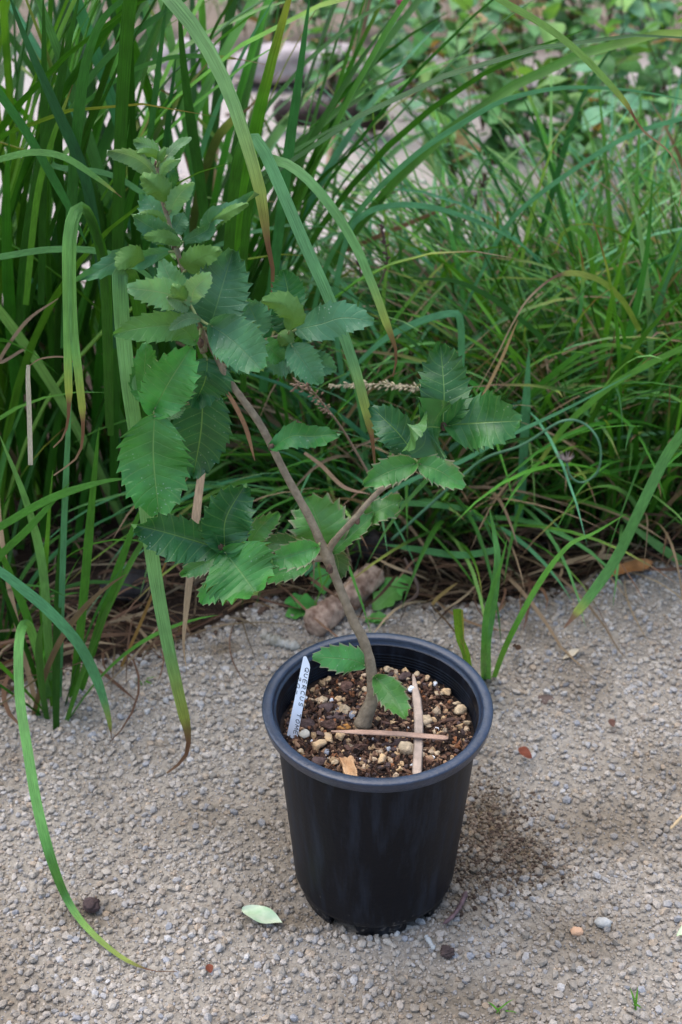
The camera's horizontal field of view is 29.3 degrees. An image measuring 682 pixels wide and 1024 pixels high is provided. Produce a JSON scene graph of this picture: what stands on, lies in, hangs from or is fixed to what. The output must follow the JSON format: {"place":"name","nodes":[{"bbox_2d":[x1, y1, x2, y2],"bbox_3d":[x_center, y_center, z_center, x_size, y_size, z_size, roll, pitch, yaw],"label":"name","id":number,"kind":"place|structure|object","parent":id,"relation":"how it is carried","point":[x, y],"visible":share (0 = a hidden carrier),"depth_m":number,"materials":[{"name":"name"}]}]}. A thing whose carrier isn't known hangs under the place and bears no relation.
{"place":"outdoors","nodes":[
{"label":"outdoors","id":0,"kind":"place"},
{"bbox_2d":[0,0,681,1023],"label":"ground","id":1,"kind":"structure","parent":0,"point":[26,554],"depth_m":1.11,"materials":[{"name":"gravel"}]},
{"bbox_2d":[0,359,142,738],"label":"grass tuft","id":2,"kind":"object","parent":1,"relation":"on","point":[50,612],"visible":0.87,"depth_m":1.07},
{"bbox_2d":[99,568,150,601],"bbox_3d":[-0.220,0.075,1.349,0.061,0.033,0.038,0,32,0],"label":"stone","id":3,"kind":"object","parent":1,"relation":"on","point":[130,579],"visible":0.38,"depth_m":1.34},
{"bbox_2d":[120,562,166,666],"bbox_3d":[-0.189,0.108,1.210,0.081,0.188,0.001,0,32,0],"label":"straw","id":4,"kind":"object","parent":1,"relation":"on","point":[138,627],"visible":0.46,"depth_m":1.21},
{"bbox_2d":[151,38,230,82],"bbox_3d":[-0.361,-1.082,3.132,0.190,0.107,0.134,0,32,0],"label":"rock","id":5,"kind":"object","parent":1,"relation":"on","point":[166,52],"visible":0.15,"depth_m":3.08,"materials":[{"name":"stone"}]},
{"bbox_2d":[219,0,257,30],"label":"leafy plant","id":6,"kind":"object","parent":1,"relation":"on","point":[253,18],"visible":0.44,"depth_m":3.50,"materials":[{"name":"green plant"}]},
{"bbox_2d":[0,0,509,397],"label":"grass clump","id":7,"kind":"object","parent":1,"relation":"on","point":[391,154],"visible":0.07,"depth_m":1.72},
{"bbox_2d":[229,41,312,83],"bbox_3d":[-0.151,-1.073,3.118,0.228,0.087,0.200,0,32,0],"label":"rock","id":8,"kind":"object","parent":1,"relation":"on","point":[290,69],"visible":0.32,"depth_m":3.05,"materials":[{"name":"stone"}]},
{"bbox_2d":[254,0,296,42],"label":"leafy plant","id":9,"kind":"object","parent":1,"relation":"on","point":[271,23],"visible":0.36,"depth_m":3.33,"materials":[{"name":"green plant"}]},
{"bbox_2d":[260,631,300,650],"bbox_3d":[-0.060,0.127,1.268,0.044,0.014,0.014,15,36,23],"label":"stick","id":10,"kind":"object","parent":1,"relation":"on","point":[276,640],"visible":1,"depth_m":1.26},
{"bbox_2d":[285,567,331,618],"bbox_3d":[-0.031,0.084,1.320,0.030,0.018,0.074,18,37,26],"label":"weed","id":11,"kind":"object","parent":1,"relation":"on","point":[306,601],"visible":0.62,"depth_m":1.31,"materials":[{"name":"green plant"}]},
{"bbox_2d":[299,0,331,25],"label":"leafy plant","id":12,"kind":"object","parent":1,"relation":"on","point":[322,9],"visible":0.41,"depth_m":3.54,"materials":[{"name":"green plant"}]},
{"bbox_2d":[273,98,387,130],"bbox_3d":[-0.023,-0.842,2.772,0.246,0.059,0.061,5,33,8],"label":"log","id":13,"kind":"object","parent":1,"relation":"on","point":[284,110],"visible":0.23,"depth_m":2.76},
{"bbox_2d":[0,374,680,706],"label":"soil crumbs","id":14,"kind":"object","parent":1,"relation":"on","point":[261,610],"visible":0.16,"depth_m":1.35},
{"bbox_2d":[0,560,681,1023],"bbox_3d":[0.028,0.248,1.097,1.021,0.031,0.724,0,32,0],"label":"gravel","id":15,"kind":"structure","parent":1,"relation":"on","point":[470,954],"depth_m":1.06,"materials":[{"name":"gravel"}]},
{"bbox_2d":[82,897,100,913],"bbox_3d":[-0.191,0.300,0.999,0.015,0.011,0.014,0,32,0],"label":"dirt clod","id":16,"kind":"object","parent":15,"relation":"on","point":[90,905],"visible":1,"depth_m":0.99,"materials":[{"name":"soil"}]},
{"bbox_2d":[0,360,215,971],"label":"grass tuft","id":17,"kind":"object","parent":15,"relation":"on","point":[47,653],"visible":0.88,"depth_m":1.11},
{"bbox_2d":[182,474,204,670],"bbox_3d":[-0.122,0.044,1.069,0.009,0.135,0.111,4,33,6],"label":"straw","id":18,"kind":"object","parent":17,"relation":"hanging from","point":[197,505],"visible":0.65,"depth_m":1.07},
{"bbox_2d":[242,905,282,923],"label":"fallen leaf","id":19,"kind":"object","parent":15,"relation":"on","point":[262,914],"visible":1,"depth_m":0.99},
{"bbox_2d":[440,944,454,958],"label":"dirt clod","id":20,"kind":"object","parent":15,"relation":"on","point":[447,951],"visible":1,"depth_m":0.96,"materials":[{"name":"soil"}]},
{"bbox_2d":[453,609,471,665],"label":"grass tuft","id":21,"kind":"object","parent":15,"relation":"on","point":[458,616],"visible":0.78,"depth_m":1.09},
{"bbox_2d":[0,0,681,536],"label":"grass clump","id":22,"kind":"object","parent":1,"relation":"on","point":[252,158],"visible":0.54,"depth_m":1.27,"materials":[{"name":"plant"}]},
{"bbox_2d":[0,0,681,773],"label":"grass clump","id":23,"kind":"object","parent":1,"relation":"on","point":[66,320],"visible":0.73,"depth_m":1.15,"materials":[{"name":"plant"}]},
{"bbox_2d":[0,298,58,363],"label":"grass blade","id":24,"kind":"object","parent":23,"relation":"hanging from","point":[19,329],"visible":0.98,"depth_m":1.11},
{"bbox_2d":[30,356,72,365],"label":"straw","id":25,"kind":"object","parent":23,"relation":"attached to","point":[49,357],"visible":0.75,"depth_m":0.92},
{"bbox_2d":[26,365,32,464],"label":"straw","id":26,"kind":"object","parent":25,"relation":"hanging from","point":[29,422],"visible":1,"depth_m":0.94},
{"bbox_2d":[0,419,681,744],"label":"dry thatch","id":27,"kind":"object","parent":1,"relation":"on","point":[453,568],"visible":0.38,"depth_m":1.35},
{"bbox_2d":[0,52,681,284],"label":"path pebbles","id":28,"kind":"object","parent":1,"relation":"on","point":[329,98],"visible":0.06,"depth_m":2.79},
{"bbox_2d":[306,43,377,91],"bbox_3d":[0.004,-1.045,3.078,0.176,0.106,0.214,0,32,0],"label":"rock","id":29,"kind":"object","parent":1,"relation":"on","point":[344,47],"visible":0.2,"depth_m":3.03,"materials":[{"name":"stone"}]},
{"bbox_2d":[296,0,388,93],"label":"leafy plant","id":30,"kind":"object","parent":1,"relation":"on","point":[312,45],"visible":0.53,"depth_m":2.94,"materials":[{"name":"green plant"}]},
{"bbox_2d":[303,563,384,636],"bbox_3d":[0.004,0.088,1.308,0.032,0.034,0.107,22,39,31],"label":"wood piece","id":31,"kind":"object","parent":1,"relation":"on","point":[328,612],"visible":0.81,"depth_m":1.29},
{"bbox_2d":[322,0,370,187],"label":"plant stalk","id":32,"kind":"object","parent":1,"relation":"on","point":[364,26],"visible":0.23,"depth_m":2.42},
{"bbox_2d":[18,0,681,37],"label":"dry brush","id":33,"kind":"object","parent":1,"relation":"on","point":[300,7],"visible":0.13,"depth_m":3.53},
{"bbox_2d":[25,179,681,668],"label":"grass clump","id":34,"kind":"object","parent":1,"relation":"on","point":[309,473],"visible":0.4,"depth_m":1.39,"materials":[{"name":"plant"}]},
{"bbox_2d":[290,377,367,471],"bbox_3d":[-0.001,-0.064,1.123,0.090,0.131,0.020,-20,38,-29],"label":"grass panicle","id":35,"kind":"object","parent":34,"relation":"attached to","point":[308,388],"depth_m":1.09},
{"bbox_2d":[304,452,368,493],"bbox_3d":[-0.003,-0.033,1.121,0.057,0.042,0.001,0,32,0],"label":"straw","id":36,"kind":"object","parent":34,"relation":"attached to","point":[330,474],"visible":1,"depth_m":1.12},
{"bbox_2d":[328,379,420,392],"bbox_3d":[0.038,-0.111,1.166,0.100,0.016,0.012,0,32,0],"label":"grass panicle","id":37,"kind":"object","parent":34,"relation":"attached to","point":[394,387],"depth_m":1.16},
{"bbox_2d":[346,203,455,251],"bbox_3d":[0.064,-0.340,1.577,0.154,0.070,0.002,0,32,0],"label":"straw","id":38,"kind":"object","parent":34,"relation":"on","point":[395,228],"visible":0.64,"depth_m":1.57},
{"bbox_2d":[391,419,601,540],"bbox_3d":[0.147,-0.026,1.256,0.197,0.155,0.025,9,33,13],"label":"flower stalk","id":39,"kind":"object","parent":34,"relation":"on","point":[567,459],"visible":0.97,"depth_m":1.23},
{"bbox_2d":[351,0,379,19],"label":"leafy plant","id":40,"kind":"object","parent":1,"relation":"on","point":[357,6],"visible":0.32,"depth_m":3.47,"materials":[{"name":"green plant"}]},
{"bbox_2d":[346,528,393,561],"bbox_3d":[0.030,0.036,1.403,0.054,0.042,0.042,0,32,0],"label":"stone","id":41,"kind":"object","parent":1,"relation":"on","point":[373,537],"visible":0.53,"depth_m":1.39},
{"bbox_2d":[337,40,406,130],"bbox_3d":[0.065,-0.879,2.695,0.150,0.187,0.125,0,32,0],"label":"leafy plant","id":42,"kind":"object","parent":1,"relation":"on","point":[372,75],"visible":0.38,"depth_m":2.69,"materials":[{"name":"green plant"}]},
{"bbox_2d":[262,633,492,935],"bbox_3d":[0.026,0.212,0.980,0.165,0.181,0.165,0,32,0],"label":"plant pot","id":43,"kind":"object","parent":1,"relation":"on","point":[372,856],"visible":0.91,"depth_m":0.94,"materials":[{"name":"black plastic"}]},
{"bbox_2d":[280,667,473,777],"bbox_3d":[0.026,0.157,0.945,0.142,0.014,0.142,0,32,0],"label":"potting mix","id":44,"kind":"object","parent":43,"relation":"in","point":[458,733],"visible":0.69,"depth_m":0.95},
{"bbox_2d":[287,656,309,737],"bbox_3d":[-0.030,0.136,0.932,0.007,0.065,0.027,18,37,26],"label":"plant label","id":45,"kind":"object","parent":44,"relation":"on","point":[295,718],"visible":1,"depth_m":0.93,"materials":[{"name":"white plastic"}]},
{"bbox_2d":[76,136,522,729],"bbox_3d":[-0.038,-0.029,0.876,0.291,0.385,0.150,14,35,21],"label":"oak sapling","id":46,"kind":"object","parent":44,"relation":"on","point":[160,458],"visible":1,"depth_m":0.88,"materials":[{"name":"green plant"}]},
{"bbox_2d":[226,392,254,460],"bbox_3d":[-0.081,-0.070,1.038,0.023,0.067,0.001,0,32,0],"label":"straw","id":47,"kind":"object","parent":46,"relation":"hanging from","point":[240,415],"visible":0.91,"depth_m":1.04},
{"bbox_2d":[298,729,309,738],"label":"pumice stone","id":48,"kind":"object","parent":44,"relation":"on","point":[304,733],"visible":1,"depth_m":0.94,"materials":[{"name":"beige"}]},
{"bbox_2d":[300,718,314,730],"bbox_3d":[-0.024,0.155,0.950,0.012,0.005,0.011,-12,34,-19],"label":"bark chip","id":49,"kind":"object","parent":44,"relation":"on","point":[304,723],"visible":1,"depth_m":0.95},
{"bbox_2d":[311,756,326,765],"bbox_3d":[-0.015,0.175,0.916,0.011,0.004,0.009,0,32,0],"label":"bark chip","id":50,"kind":"object","parent":44,"relation":"on","point":[320,761],"visible":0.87,"depth_m":0.92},
{"bbox_2d":[312,739,326,749],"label":"pumice stone","id":51,"kind":"object","parent":44,"relation":"on","point":[318,744],"visible":1,"depth_m":0.93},
{"bbox_2d":[318,702,333,711],"bbox_3d":[-0.011,0.145,0.964,0.011,0.006,0.011,0,32,0],"label":"bark chip","id":52,"kind":"object","parent":44,"relation":"on","point":[328,706],"visible":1,"depth_m":0.96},
{"bbox_2d":[324,732,332,742],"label":"pumice stone","id":53,"kind":"object","parent":44,"relation":"on","point":[328,737],"visible":1,"depth_m":0.93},
{"bbox_2d":[320,719,339,728],"bbox_3d":[-0.008,0.153,0.948,0.014,0.004,0.010,0,32,0],"label":"bark chip","id":54,"kind":"object","parent":44,"relation":"on","point":[328,724],"visible":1,"depth_m":0.95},
{"bbox_2d":[339,704,350,713],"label":"pumice stone","id":55,"kind":"object","parent":44,"relation":"on","point":[344,708],"visible":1,"depth_m":0.96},
{"bbox_2d":[340,680,353,692],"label":"stone","id":56,"kind":"object","parent":44,"relation":"on","point":[345,685],"visible":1,"depth_m":0.98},
{"bbox_2d":[339,755,356,775],"bbox_3d":[0.006,0.177,0.901,0.010,0.005,0.020,-7,39,-11],"label":"wood chip","id":57,"kind":"object","parent":44,"relation":"on","point":[348,766],"visible":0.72,"depth_m":0.90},
{"bbox_2d":[343,743,368,750],"bbox_3d":[0.011,0.167,0.929,0.019,0.002,0.006,0,32,0],"label":"bark chip","id":58,"kind":"object","parent":44,"relation":"on","point":[347,747],"visible":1,"depth_m":0.93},
{"bbox_2d":[377,753,385,763],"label":"pumice stone","id":59,"kind":"object","parent":44,"relation":"on","point":[381,758],"visible":1,"depth_m":0.91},
{"bbox_2d":[331,729,447,739],"bbox_3d":[0.035,0.158,0.928,0.083,0.002,0.010,0,32,0],"label":"dry strip","id":60,"kind":"object","parent":44,"relation":"on","point":[400,734],"visible":1,"depth_m":0.93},
{"bbox_2d":[384,737,408,745],"bbox_3d":[0.039,0.164,0.934,0.019,0.003,0.009,0,32,0],"label":"bark chip","id":61,"kind":"object","parent":44,"relation":"on","point":[397,741],"visible":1,"depth_m":0.93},
{"bbox_2d":[398,670,410,679],"bbox_3d":[0.048,0.124,0.994,0.011,0.003,0.012,0,32,0],"label":"bark chip","id":62,"kind":"object","parent":44,"relation":"on","point":[403,675],"visible":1,"depth_m":0.99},
{"bbox_2d":[398,741,413,755],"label":"pumice stone","id":63,"kind":"object","parent":44,"relation":"on","point":[405,747],"visible":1,"depth_m":0.92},
{"bbox_2d":[412,674,423,773],"bbox_3d":[0.055,0.153,0.943,0.008,0.001,0.110,1,32,2],"label":"dry strip","id":64,"kind":"object","parent":44,"relation":"on","point":[418,742],"visible":0.94,"depth_m":0.94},
{"bbox_2d":[423,715,431,725],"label":"pumice stone","id":65,"kind":"object","parent":44,"relation":"on","point":[427,719],"visible":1,"depth_m":0.95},
{"bbox_2d":[453,704,466,714],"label":"pumice stone","id":66,"kind":"object","parent":44,"relation":"on","point":[460,709],"visible":1,"depth_m":0.96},
{"bbox_2d":[86,27,681,542],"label":"grass clump","id":67,"kind":"object","parent":1,"relation":"on","point":[416,265],"visible":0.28,"depth_m":1.59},
{"bbox_2d":[378,223,390,287],"bbox_3d":[0.043,-0.251,1.280,0.013,0.066,0.009,0,32,0],"label":"grass panicle","id":68,"kind":"object","parent":67,"relation":"attached to","point":[383,241],"depth_m":1.27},
{"bbox_2d":[461,159,493,225],"bbox_3d":[0.173,-0.406,1.655,0.040,0.092,0.015,0,32,0],"label":"grass panicle","id":69,"kind":"object","parent":67,"relation":"attached to","point":[484,179],"depth_m":1.65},
{"bbox_2d":[365,574,410,623],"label":"weed","id":70,"kind":"object","parent":1,"relation":"on","point":[389,596],"visible":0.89,"depth_m":1.32,"materials":[{"name":"green plant"}]},
{"bbox_2d":[371,0,422,39],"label":"leafy plant","id":71,"kind":"object","parent":1,"relation":"on","point":[388,7],"visible":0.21,"depth_m":3.14,"materials":[{"name":"green plant"}]},
{"bbox_2d":[384,64,415,89],"bbox_3d":[0.150,-1.031,3.066,0.108,0.070,0.113,0,32,0],"label":"rock","id":72,"kind":"object","parent":1,"relation":"on","point":[396,82],"visible":0.11,"depth_m":3.03,"materials":[{"name":"stone"}]},
{"bbox_2d":[367,0,442,100],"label":"leafy plant","id":73,"kind":"object","parent":1,"relation":"on","point":[400,53],"visible":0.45,"depth_m":2.83,"materials":[{"name":"green plant"}]},
{"bbox_2d":[392,557,418,608],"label":"twig","id":74,"kind":"object","parent":1,"relation":"on","point":[417,588],"visible":0.78,"depth_m":1.30,"materials":[{"name":"brown"}]},
{"bbox_2d":[408,0,445,36],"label":"leafy plant","id":75,"kind":"object","parent":1,"relation":"on","point":[438,6],"visible":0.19,"depth_m":3.40,"materials":[{"name":"green plant"}]},
{"bbox_2d":[424,935,435,949],"bbox_3d":[0.066,0.319,0.970,0.008,0.004,0.013,0,32,0],"label":"splinter","id":76,"kind":"object","parent":1,"relation":"on","point":[429,941],"visible":1,"depth_m":0.97,"materials":[{"name":"grey"}]},
{"bbox_2d":[381,87,489,182],"bbox_3d":[0.202,-0.687,2.404,0.211,0.177,0.171,-19,37,-28],"label":"leafy plant","id":77,"kind":"object","parent":1,"relation":"on","point":[458,139],"visible":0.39,"depth_m":2.39,"materials":[{"name":"green plant"}]},
{"bbox_2d":[431,582,457,605],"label":"straw","id":78,"kind":"object","parent":1,"relation":"on","point":[438,597],"visible":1,"depth_m":1.33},
{"bbox_2d":[411,0,482,125],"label":"leafy plant","id":79,"kind":"object","parent":1,"relation":"on","point":[454,46],"visible":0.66,"depth_m":2.56,"materials":[{"name":"green plant"}]},
{"bbox_2d":[442,891,467,923],"bbox_3d":[0.089,0.302,0.995,0.007,0.006,0.038,18,37,26],"label":"seed pod","id":80,"kind":"object","parent":1,"relation":"on","point":[464,895],"visible":1,"depth_m":0.99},
{"bbox_2d":[437,0,490,57],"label":"leafy plant","id":81,"kind":"object","parent":1,"relation":"on","point":[459,10],"visible":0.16,"depth_m":3.03,"materials":[{"name":"green plant"}]},
{"bbox_2d":[411,0,532,130],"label":"leafy plant","id":82,"kind":"object","parent":1,"relation":"on","point":[481,85],"visible":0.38,"depth_m":2.66,"materials":[{"name":"green plant"}]},
{"bbox_2d":[271,26,681,602],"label":"grass clump","id":83,"kind":"object","parent":1,"relation":"on","point":[614,493],"visible":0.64,"depth_m":1.40,"materials":[{"name":"plant"}]},
{"bbox_2d":[482,320,517,394],"bbox_3d":[0.145,-0.136,1.233,0.036,0.098,0.001,0,32,0],"label":"straw","id":84,"kind":"object","parent":83,"relation":"attached to","point":[497,367],"visible":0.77,"depth_m":1.23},
{"bbox_2d":[472,67,549,182],"bbox_3d":[0.308,-0.698,2.384,0.138,0.215,0.134,0,32,0],"label":"leafy plant","id":85,"kind":"object","parent":1,"relation":"on","point":[493,141],"visible":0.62,"depth_m":2.37,"materials":[{"name":"green plant"}]},
{"bbox_2d":[353,48,681,362],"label":"grass clump","id":86,"kind":"object","parent":1,"relation":"on","point":[578,197],"visible":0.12,"depth_m":1.91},
{"bbox_2d":[466,22,478,109],"bbox_3d":[0.215,-0.733,2.157,0.019,0.147,0.015,0,32,0],"label":"grass panicle","id":87,"kind":"object","parent":86,"relation":"attached to","point":[468,73],"depth_m":2.15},
{"bbox_2d":[437,760,598,953],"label":"spilled soil","id":88,"kind":"structure","parent":1,"relation":"on","point":[487,844],"depth_m":1.06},
{"bbox_2d":[364,0,681,628],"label":"grass clump","id":89,"kind":"object","parent":1,"relation":"on","point":[633,522],"visible":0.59,"depth_m":1.36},
{"bbox_2d":[617,204,677,261],"bbox_3d":[0.403,-0.352,1.688,0.104,0.096,0.001,0,32,0],"label":"straw","id":90,"kind":"object","parent":89,"relation":"on","point":[619,206],"visible":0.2,"depth_m":1.69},
{"bbox_2d":[484,0,561,77],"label":"leafy plant","id":91,"kind":"object","parent":1,"relation":"on","point":[514,29],"visible":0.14,"depth_m":3.01,"materials":[{"name":"green plant"}]},
{"bbox_2d":[518,746,531,758],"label":"fallen leaf","id":92,"kind":"object","parent":1,"relation":"on","point":[524,751],"visible":1,"depth_m":1.14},
{"bbox_2d":[452,0,597,148],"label":"leafy plant","id":93,"kind":"object","parent":1,"relation":"on","point":[490,39],"visible":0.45,"depth_m":2.56,"materials":[{"name":"green plant"}]},
{"bbox_2d":[517,75,553,103],"bbox_3d":[0.446,-0.956,2.953,0.125,0.067,0.103,0,32,0],"label":"rock","id":94,"kind":"object","parent":1,"relation":"on","point":[534,84],"visible":0.03,"depth_m":2.92,"materials":[{"name":"stone"}]},
{"bbox_2d":[538,694,553,704],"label":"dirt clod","id":95,"kind":"object","parent":1,"relation":"on","point":[546,698],"visible":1,"depth_m":1.20,"materials":[{"name":"soil"}]},
{"bbox_2d":[481,509,625,679],"bbox_3d":[0.171,0.077,1.161,0.129,0.218,0.061,-12,34,-18],"label":"grass tuft","id":96,"kind":"object","parent":1,"relation":"on","point":[489,613],"visible":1,"depth_m":1.12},
{"bbox_2d":[562,649,578,659],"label":"fallen leaf","id":97,"kind":"object","parent":1,"relation":"on","point":[572,652],"visible":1,"depth_m":1.25,"materials":[{"name":"beige"}]},
{"bbox_2d":[570,926,583,935],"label":"pebble","id":98,"kind":"object","parent":1,"relation":"on","point":[576,931],"visible":1,"depth_m":0.98,"materials":[{"name":"stone"}]},
{"bbox_2d":[554,0,601,68],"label":"leafy plant","id":99,"kind":"object","parent":1,"relation":"on","point":[568,18],"visible":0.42,"depth_m":3.08,"materials":[{"name":"green plant"}]},
{"bbox_2d":[521,53,643,172],"bbox_3d":[0.438,-0.720,2.400,0.171,0.235,0.216,14,35,21],"label":"leafy plant","id":100,"kind":"object","parent":1,"relation":"on","point":[608,67],"visible":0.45,"depth_m":2.37,"materials":[{"name":"green plant"}]},
{"bbox_2d":[548,78,619,193],"bbox_3d":[0.435,-0.654,2.322,0.127,0.207,0.250,0,32,0],"label":"leafy plant","id":101,"kind":"object","parent":1,"relation":"on","point":[581,144],"visible":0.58,"depth_m":2.29,"materials":[{"name":"green plant"}]},
{"bbox_2d":[525,0,644,108],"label":"leafy plant","id":102,"kind":"object","parent":1,"relation":"on","point":[636,7],"visible":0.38,"depth_m":2.54,"materials":[{"name":"green plant"}]},
{"bbox_2d":[522,554,662,576],"bbox_3d":[0.278,0.056,1.380,0.183,0.030,0.004,-7,33,-11],"label":"straw","id":103,"kind":"object","parent":1,"relation":"on","point":[572,560],"visible":0.52,"depth_m":1.37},
{"bbox_2d":[594,917,611,927],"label":"pebble","id":104,"kind":"object","parent":1,"relation":"on","point":[601,922],"visible":1,"depth_m":0.98,"materials":[{"name":"stone"}]},
{"bbox_2d":[597,0,618,21],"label":"leafy plant","id":105,"kind":"object","parent":1,"relation":"on","point":[609,10],"visible":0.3,"depth_m":3.57,"materials":[{"name":"green plant"}]},
{"bbox_2d":[569,0,681,91],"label":"leafy plant","id":106,"kind":"object","parent":1,"relation":"on","point":[591,33],"visible":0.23,"depth_m":2.83,"materials":[{"name":"green plant"}]},
{"bbox_2d":[611,558,651,576],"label":"fallen leaf","id":107,"kind":"object","parent":1,"relation":"on","point":[634,565],"visible":0.61,"depth_m":1.36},
{"bbox_2d":[630,988,640,1009],"bbox_3d":[0.208,0.346,0.924,0.006,0.011,0.017,0,32,0],"label":"sprout","id":108,"kind":"object","parent":1,"relation":"on","point":[635,1004],"visible":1,"depth_m":0.93,"materials":[{"name":"green plant"}]},
{"bbox_2d":[592,0,681,155],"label":"leafy plant","id":109,"kind":"object","parent":1,"relation":"on","point":[650,75],"visible":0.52,"depth_m":2.52,"materials":[{"name":"green plant"}]},
{"bbox_2d":[604,0,669,49],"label":"leafy plant","id":110,"kind":"object","parent":1,"relation":"on","point":[639,25],"visible":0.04,"depth_m":3.03,"materials":[{"name":"green plant"}]},
{"bbox_2d":[615,84,681,197],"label":"leafy plant","id":111,"kind":"object","parent":1,"relation":"on","point":[631,98],"visible":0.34,"depth_m":2.19,"materials":[{"name":"green plant"}]},
{"bbox_2d":[627,17,681,145],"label":"leafy plant","id":112,"kind":"object","parent":1,"relation":"on","point":[662,77],"visible":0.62,"depth_m":2.47,"materials":[{"name":"green plant"}]},
{"bbox_2d":[642,0,681,130],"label":"leafy plant","id":113,"kind":"object","parent":1,"relation":"on","point":[653,8],"visible":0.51,"depth_m":2.65,"materials":[{"name":"green plant"}]},
{"bbox_2d":[671,24,681,75],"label":"leafy plant","id":114,"kind":"object","parent":1,"relation":"on","point":[674,44],"visible":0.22,"depth_m":2.97,"materials":[{"name":"green plant"}]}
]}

